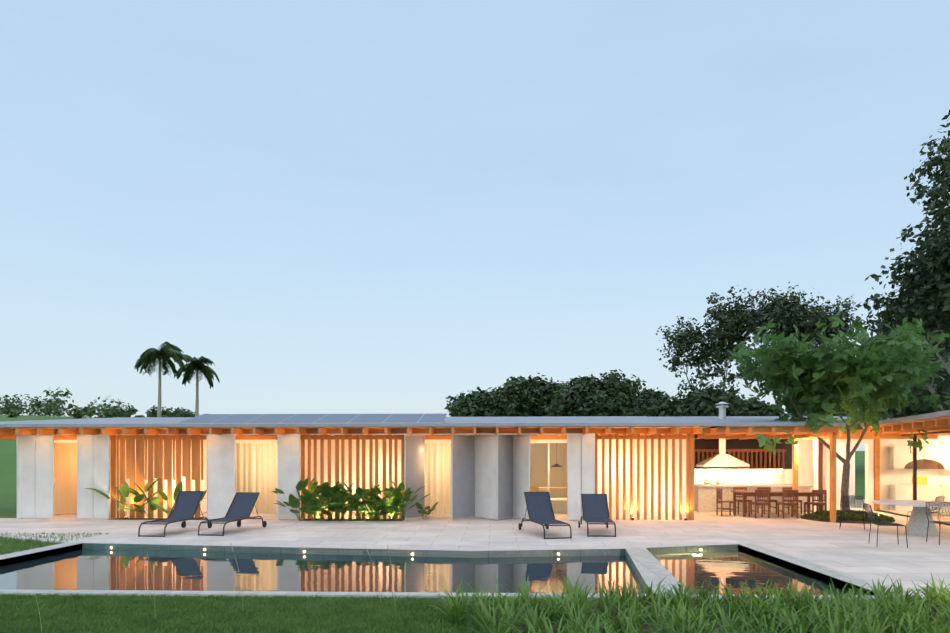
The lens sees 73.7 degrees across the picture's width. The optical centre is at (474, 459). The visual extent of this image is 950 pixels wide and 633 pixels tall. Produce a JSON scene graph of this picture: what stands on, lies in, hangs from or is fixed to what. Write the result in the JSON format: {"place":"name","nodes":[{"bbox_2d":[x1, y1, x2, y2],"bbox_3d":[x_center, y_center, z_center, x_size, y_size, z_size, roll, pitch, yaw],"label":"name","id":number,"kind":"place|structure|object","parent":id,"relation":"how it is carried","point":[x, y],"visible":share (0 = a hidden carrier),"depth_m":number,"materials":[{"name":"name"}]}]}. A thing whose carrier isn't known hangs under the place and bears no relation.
{"place":"outdoors","nodes":[
{"label":"outdoors","id":0,"kind":"place"},
{"bbox_2d":[31,542,395,632],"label":"tall grass stems","id":1,"kind":"object","parent":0,"point":[251,589],"visible":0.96,"depth_m":7.22,"materials":[{"name":"green plant"}]},
{"bbox_2d":[13,433,594,519],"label":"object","id":2,"kind":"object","parent":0,"point":[490,475],"visible":0.92,"depth_m":18.81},
{"bbox_2d":[0,415,864,632],"bbox_3d":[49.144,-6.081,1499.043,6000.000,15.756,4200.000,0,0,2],"label":"lawn","id":3,"kind":"structure","parent":0,"point":[8,478],"depth_m":25.64,"materials":[{"name":"green plant"}]},
{"bbox_2d":[0,532,108,554],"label":"lawn","id":4,"kind":"structure","parent":3,"relation":"on","point":[29,542],"depth_m":13.63,"materials":[{"name":"green plant"}]},
{"bbox_2d":[0,387,194,418],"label":"trees","id":5,"kind":"object","parent":3,"relation":"on","point":[49,406],"visible":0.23,"depth_m":137.03,"materials":[{"name":"green plant"}]},
{"bbox_2d":[134,342,186,416],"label":"palm tree","id":6,"kind":"object","parent":3,"relation":"on","point":[164,354],"visible":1,"depth_m":96.20,"materials":[{"name":"green plant"}]},
{"bbox_2d":[173,354,219,416],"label":"palm tree","id":7,"kind":"object","parent":3,"relation":"on","point":[197,366],"visible":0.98,"depth_m":101.07,"materials":[{"name":"green plant"}]},
{"bbox_2d":[0,593,917,632],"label":"lawn blades","id":8,"kind":"object","parent":3,"relation":"on","point":[120,620],"visible":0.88,"depth_m":7.25,"materials":[{"name":"green plant"}]},
{"bbox_2d":[444,386,520,416],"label":"tree foliage","id":9,"kind":"object","parent":3,"relation":"on","point":[483,403],"visible":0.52,"depth_m":49.75,"materials":[{"name":"green plant"}]},
{"bbox_2d":[494,373,564,416],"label":"tree foliage","id":10,"kind":"object","parent":3,"relation":"on","point":[530,395],"visible":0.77,"depth_m":51.82,"materials":[{"name":"green plant"}]},
{"bbox_2d":[542,369,645,416],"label":"tree foliage","id":11,"kind":"object","parent":3,"relation":"on","point":[610,394],"visible":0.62,"depth_m":46.88,"materials":[{"name":"green plant"}]},
{"bbox_2d":[631,387,673,415],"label":"foliage","id":12,"kind":"object","parent":3,"relation":"on","point":[651,396],"visible":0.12,"depth_m":53.24,"materials":[{"name":"green plant"}]},
{"bbox_2d":[643,382,750,416],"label":"tree foliage","id":13,"kind":"object","parent":3,"relation":"on","point":[703,403],"visible":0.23,"depth_m":44.23,"materials":[{"name":"green plant"}]},
{"bbox_2d":[656,285,764,395],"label":"tree foliage","id":14,"kind":"object","parent":3,"relation":"on","point":[718,337],"visible":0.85,"depth_m":72.58,"materials":[{"name":"green plant"}]},
{"bbox_2d":[733,394,784,415],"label":"foliage","id":15,"kind":"object","parent":3,"relation":"on","point":[753,406],"visible":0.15,"depth_m":47.56,"materials":[{"name":"green plant"}]},
{"bbox_2d":[729,282,863,415],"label":"tree foliage","id":16,"kind":"object","parent":3,"relation":"on","point":[787,315],"visible":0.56,"depth_m":67.17,"materials":[{"name":"green plant"}]},
{"bbox_2d":[803,396,906,417],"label":"foliage","id":17,"kind":"object","parent":3,"relation":"on","point":[891,412],"visible":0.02,"depth_m":56.41,"materials":[{"name":"green plant"}]},
{"bbox_2d":[855,271,949,411],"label":"foliage","id":18,"kind":"object","parent":3,"relation":"on","point":[932,381],"depth_m":49.94,"materials":[{"name":"green plant"}]},
{"bbox_2d":[868,316,945,392],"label":"foliage","id":19,"kind":"object","parent":3,"relation":"on","point":[875,331],"depth_m":63.38,"materials":[{"name":"green plant"}]},
{"bbox_2d":[865,110,949,405],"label":"foliage","id":20,"kind":"object","parent":3,"relation":"on","point":[927,285],"visible":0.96,"depth_m":41.70,"materials":[{"name":"green plant"}]},
{"bbox_2d":[893,378,949,417],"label":"foliage","id":21,"kind":"object","parent":3,"relation":"on","point":[909,410],"visible":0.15,"depth_m":55.84,"materials":[{"name":"green plant"}]},
{"bbox_2d":[902,220,949,339],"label":"foliage","id":22,"kind":"object","parent":3,"relation":"on","point":[920,225],"visible":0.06,"depth_m":47.56,"materials":[{"name":"green plant"}]},
{"bbox_2d":[0,0,949,450],"bbox_3d":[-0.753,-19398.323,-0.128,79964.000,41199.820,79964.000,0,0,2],"label":"sky","id":23,"kind":"structure","parent":0,"point":[346,206],"depth_m":34030.85,"materials":[{"name":"blue"}]},
{"bbox_2d":[0,500,949,600],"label":"terrace paving","id":24,"kind":"structure","parent":0,"point":[846,548],"depth_m":14.56,"materials":[{"name":"stone"}]},
{"bbox_2d":[138,491,211,536],"bbox_3d":[-7.288,1.283,15.456,0.750,0.971,2.011,0,0,6],"label":"lounger","id":25,"kind":"object","parent":24,"relation":"on","point":[184,508],"visible":0.98,"depth_m":15.82,"materials":[{"name":"blue fabric"}]},
{"bbox_2d":[198,492,266,535],"bbox_3d":[-5.977,1.306,15.658,0.750,0.924,2.011,0,0,8],"label":"lounger","id":26,"kind":"object","parent":24,"relation":"on","point":[241,507],"visible":1,"depth_m":16.04,"materials":[{"name":"blue fabric"}]},
{"bbox_2d":[107,518,404,520],"bbox_3d":[-6.457,1.764,18.673,8.776,0.006,0.600,0,0,2],"label":"planting bed","id":27,"kind":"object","parent":24,"relation":"on","point":[299,520],"depth_m":18.64,"materials":[{"name":"brown soil"}]},
{"bbox_2d":[85,477,206,518],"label":"heliconia plants","id":28,"kind":"object","parent":27,"relation":"on","point":[139,498],"visible":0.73,"depth_m":18.69,"materials":[{"name":"green plant"}]},
{"bbox_2d":[271,477,437,520],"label":"plants","id":29,"kind":"object","parent":27,"relation":"on","point":[339,495],"visible":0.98,"depth_m":18.24,"materials":[{"name":"green plant"}]},
{"bbox_2d":[54,439,685,516],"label":"house walls","id":30,"kind":"structure","parent":24,"relation":"on","point":[559,480],"depth_m":19.96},
{"bbox_2d":[54,443,76,513],"bbox_3d":[-13.110,0.607,20.355,1.024,2.300,0.080,0,0,2],"label":"house door","id":31,"kind":"structure","parent":30,"relation":"in","point":[65,478],"depth_m":20.36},
{"bbox_2d":[54,441,566,515],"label":"house window frames","id":32,"kind":"structure","parent":30,"relation":"in","point":[548,442],"depth_m":19.94,"materials":[{"name":"brown wood"}]},
{"bbox_2d":[236,443,566,513],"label":"house glazing","id":33,"kind":"structure","parent":32,"relation":"in","point":[428,476],"depth_m":19.96,"materials":[{"name":"clear glass"}]},
{"bbox_2d":[235,443,450,513],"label":"house curtains","id":34,"kind":"object","parent":30,"relation":"attached to","point":[264,461],"depth_m":20.38,"materials":[{"name":"fabric"}]},
{"bbox_2d":[0,427,709,439],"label":"roof beams","id":35,"kind":"structure","parent":30,"relation":"on","point":[7,434],"depth_m":18.55,"materials":[{"name":"brown wood"}]},
{"bbox_2d":[0,426,722,428],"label":"roof edge","id":36,"kind":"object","parent":35,"relation":"on","point":[512,427],"depth_m":18.05,"materials":[{"name":"grey metal"}]},
{"bbox_2d":[0,416,726,426],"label":"metal roof","id":37,"kind":"structure","parent":36,"relation":"on","point":[447,421],"depth_m":18.24,"materials":[{"name":"grey metal"}]},
{"bbox_2d":[175,414,446,423],"bbox_3d":[-4.803,-1.236,19.172,7.778,0.434,1.809,0,0,2],"label":"roof solar array","id":38,"kind":"object","parent":37,"relation":"on","point":[321,418],"visible":0.79,"depth_m":19.07,"materials":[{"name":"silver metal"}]},
{"bbox_2d":[0,535,750,550],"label":"wall","id":39,"kind":"structure","parent":24,"relation":"on","point":[69,541],"depth_m":12.86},
{"bbox_2d":[111,433,693,519],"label":"house timber screens","id":40,"kind":"object","parent":24,"relation":"on","point":[190,457],"visible":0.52,"depth_m":18.91,"materials":[{"name":"brown wood"}]},
{"bbox_2d":[123,517,686,520],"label":"garden up lights","id":41,"kind":"object","parent":24,"relation":"on","point":[367,519],"visible":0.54,"depth_m":18.43,"materials":[{"name":"grey metal"}]},
{"bbox_2d":[0,543,911,600],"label":"pool basin","id":42,"kind":"object","parent":24,"relation":"in","point":[647,566],"visible":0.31,"depth_m":10.54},
{"bbox_2d":[110,546,701,555],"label":"pool lights","id":43,"kind":"object","parent":42,"relation":"in","point":[412,553],"visible":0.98,"depth_m":12.70},
{"bbox_2d":[0,549,846,594],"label":"pool water","id":44,"kind":"structure","parent":42,"relation":"in","point":[86,569],"depth_m":10.65,"materials":[{"name":"teal liquid"}]},
{"bbox_2d":[518,492,571,538],"bbox_3d":[1.657,1.283,15.084,0.750,0.971,2.011,0,0,-11],"label":"lounger","id":45,"kind":"object","parent":24,"relation":"on","point":[539,508],"visible":1,"depth_m":15.45,"materials":[{"name":"blue fabric"}]},
{"bbox_2d":[530,448,566,512],"bbox_3d":[2.717,0.427,23.865,2.050,2.680,5.790,0,0,2],"label":"room furniture","id":46,"kind":"object","parent":24,"relation":"on","point":[561,505],"depth_m":26.69,"materials":[{"name":"beige wood"}]},
{"bbox_2d":[578,494,615,536],"bbox_3d":[2.980,1.321,15.465,0.750,0.894,2.011,0,0,5],"label":"lounger","id":47,"kind":"object","parent":24,"relation":"on","point":[595,509],"visible":1,"depth_m":15.84,"materials":[{"name":"blue fabric"}]},
{"bbox_2d":[716,488,735,515],"bbox_3d":[7.921,1.337,19.995,0.440,0.860,0.440,0,0,2],"label":"dining chair","id":48,"kind":"object","parent":24,"relation":"on","point":[718,493],"visible":1,"depth_m":20.03,"materials":[{"name":"brown wood"}]},
{"bbox_2d":[733,487,751,513],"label":"dining chair","id":49,"kind":"object","parent":24,"relation":"on","point":[739,489],"visible":0.67,"depth_m":20.90,"materials":[{"name":"brown wood"}]},
{"bbox_2d":[748,490,769,517],"bbox_3d":[8.648,1.337,19.291,0.440,0.860,0.440,0,0,-3],"label":"dining chair","id":50,"kind":"object","parent":24,"relation":"on","point":[756,503],"visible":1,"depth_m":19.08,"materials":[{"name":"brown wood"}]},
{"bbox_2d":[757,487,776,513],"bbox_3d":[9.545,1.337,20.692,0.440,0.860,0.440,0,0,-4],"label":"dining chair","id":51,"kind":"object","parent":24,"relation":"on","point":[765,488],"visible":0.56,"depth_m":20.86,"materials":[{"name":"brown wood"}]},
{"bbox_2d":[731,491,823,516],"bbox_3d":[9.521,1.389,19.967,2.500,0.755,0.950,0,0,2],"label":"dining table","id":52,"kind":"object","parent":24,"relation":"on","point":[808,494],"visible":0.69,"depth_m":19.57,"materials":[{"name":"brown wood"}]},
{"bbox_2d":[778,490,797,518],"bbox_3d":[9.496,1.337,19.222,0.440,0.860,0.440,0,0,5],"label":"dining chair","id":53,"kind":"object","parent":24,"relation":"on","point":[791,504],"visible":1,"depth_m":19.02,"materials":[{"name":"brown wood"}]},
{"bbox_2d":[782,487,801,513],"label":"dining chair","id":54,"kind":"object","parent":24,"relation":"on","point":[786,488],"visible":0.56,"depth_m":20.85,"materials":[{"name":"brown wood"}]},
{"bbox_2d":[804,490,826,514],"bbox_3d":[10.348,1.337,19.264,0.440,0.860,0.440,0,0,-5],"label":"dining chair","id":55,"kind":"object","parent":24,"relation":"on","point":[813,503],"visible":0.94,"depth_m":19.06,"materials":[{"name":"brown wood"}]},
{"bbox_2d":[694,426,937,522],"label":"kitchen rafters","id":56,"kind":"object","parent":24,"relation":"on","point":[833,433],"visible":0.77,"depth_m":18.43,"materials":[{"name":"brown wood"}]},
{"bbox_2d":[660,416,893,429],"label":"roof","id":57,"kind":"structure","parent":56,"relation":"on","point":[750,420],"depth_m":19.85,"materials":[{"name":"grey metal"}]},
{"bbox_2d":[813,439,854,504],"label":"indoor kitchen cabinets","id":58,"kind":"object","parent":24,"relation":"on","point":[841,450],"visible":0.08,"depth_m":25.16,"materials":[{"name":"white paint"}]},
{"bbox_2d":[804,518,892,523],"bbox_3d":[10.926,1.742,18.594,2.300,0.050,2.300,0,0,2],"label":"terrace tree bed","id":59,"kind":"object","parent":24,"relation":"on","point":[851,521],"visible":0.38,"depth_m":17.68,"materials":[{"name":"soil"}]},
{"bbox_2d":[726,311,949,511],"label":"tree","id":60,"kind":"object","parent":59,"relation":"on","point":[817,384],"visible":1,"depth_m":17.89,"materials":[{"name":"green plant"}]},
{"bbox_2d":[800,509,894,522],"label":"ground cover plants","id":61,"kind":"object","parent":59,"relation":"on","point":[848,516],"visible":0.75,"depth_m":18.07,"materials":[{"name":"green plant"}]},
{"bbox_2d":[839,495,864,529],"bbox_3d":[9.664,1.334,16.228,0.552,0.868,0.685,0,0,32],"label":"wire chair","id":62,"kind":"object","parent":24,"relation":"on","point":[858,498],"visible":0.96,"depth_m":16.03,"materials":[{"name":"grey metal"}]},
{"bbox_2d":[863,503,907,547],"bbox_3d":[8.405,1.334,13.012,0.685,0.868,0.551,0,0,17],"label":"wire chair","id":63,"kind":"object","parent":24,"relation":"on","point":[883,524],"visible":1,"depth_m":13.02,"materials":[{"name":"grey metal"}]},
{"bbox_2d":[860,410,949,525],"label":"wall","id":64,"kind":"structure","parent":24,"relation":"on","point":[935,423],"depth_m":21.83,"materials":[{"name":"paint"}]},
{"bbox_2d":[878,433,949,522],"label":"wing glazing","id":65,"kind":"structure","parent":64,"relation":"in","point":[912,473],"depth_m":19.40,"materials":[{"name":"clear glass"}]},
{"bbox_2d":[904,459,943,468],"bbox_3d":[14.229,-0.258,20.071,1.040,1.090,1.040,0,0,2],"label":"pendant lamp","id":66,"kind":"object","parent":64,"relation":"hanging from","point":[926,462],"depth_m":19.73,"materials":[{"name":"grey metal"}]},
{"bbox_2d":[871,500,949,535],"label":"table","id":67,"kind":"object","parent":24,"relation":"on","point":[917,524],"visible":0.83,"depth_m":14.73,"materials":[{"name":"concrete"}]},
{"bbox_2d":[889,447,949,514],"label":"wall","id":68,"kind":"structure","parent":24,"relation":"on","point":[902,454],"depth_m":21.68,"materials":[{"name":"white paint"}]},
{"bbox_2d":[906,496,944,527],"bbox_3d":[11.377,1.334,15.974,0.551,0.868,0.685,0,0,-33],"label":"wire chair","id":69,"kind":"object","parent":24,"relation":"on","point":[939,498],"visible":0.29,"depth_m":15.83,"materials":[{"name":"grey metal"}]},
{"bbox_2d":[926,501,949,544],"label":"wire chair","id":70,"kind":"object","parent":24,"relation":"on","point":[939,509],"visible":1,"depth_m":13.59,"materials":[{"name":"grey metal"}]},
{"bbox_2d":[428,573,949,632],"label":"strap leaf bed","id":71,"kind":"object","parent":0,"point":[791,611],"visible":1,"depth_m":6.74,"materials":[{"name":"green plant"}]},
{"bbox_2d":[696,402,749,466],"bbox_3d":[8.445,-0.863,21.629,1.500,2.220,0.900,0,0,2],"label":"range hood","id":72,"kind":"object","parent":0,"point":[722,458],"visible":0.94,"depth_m":21.40,"materials":[{"name":"white metal"}]},
{"bbox_2d":[694,439,872,511],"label":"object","id":73,"kind":"object","parent":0,"point":[766,468],"visible":0.58,"depth_m":22.43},
{"bbox_2d":[704,479,721,485],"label":"kitchen pots","id":74,"kind":"object","parent":73,"relation":"on","point":[707,482],"visible":1,"depth_m":21.54,"materials":[{"name":"white ceramic"}]}
]}

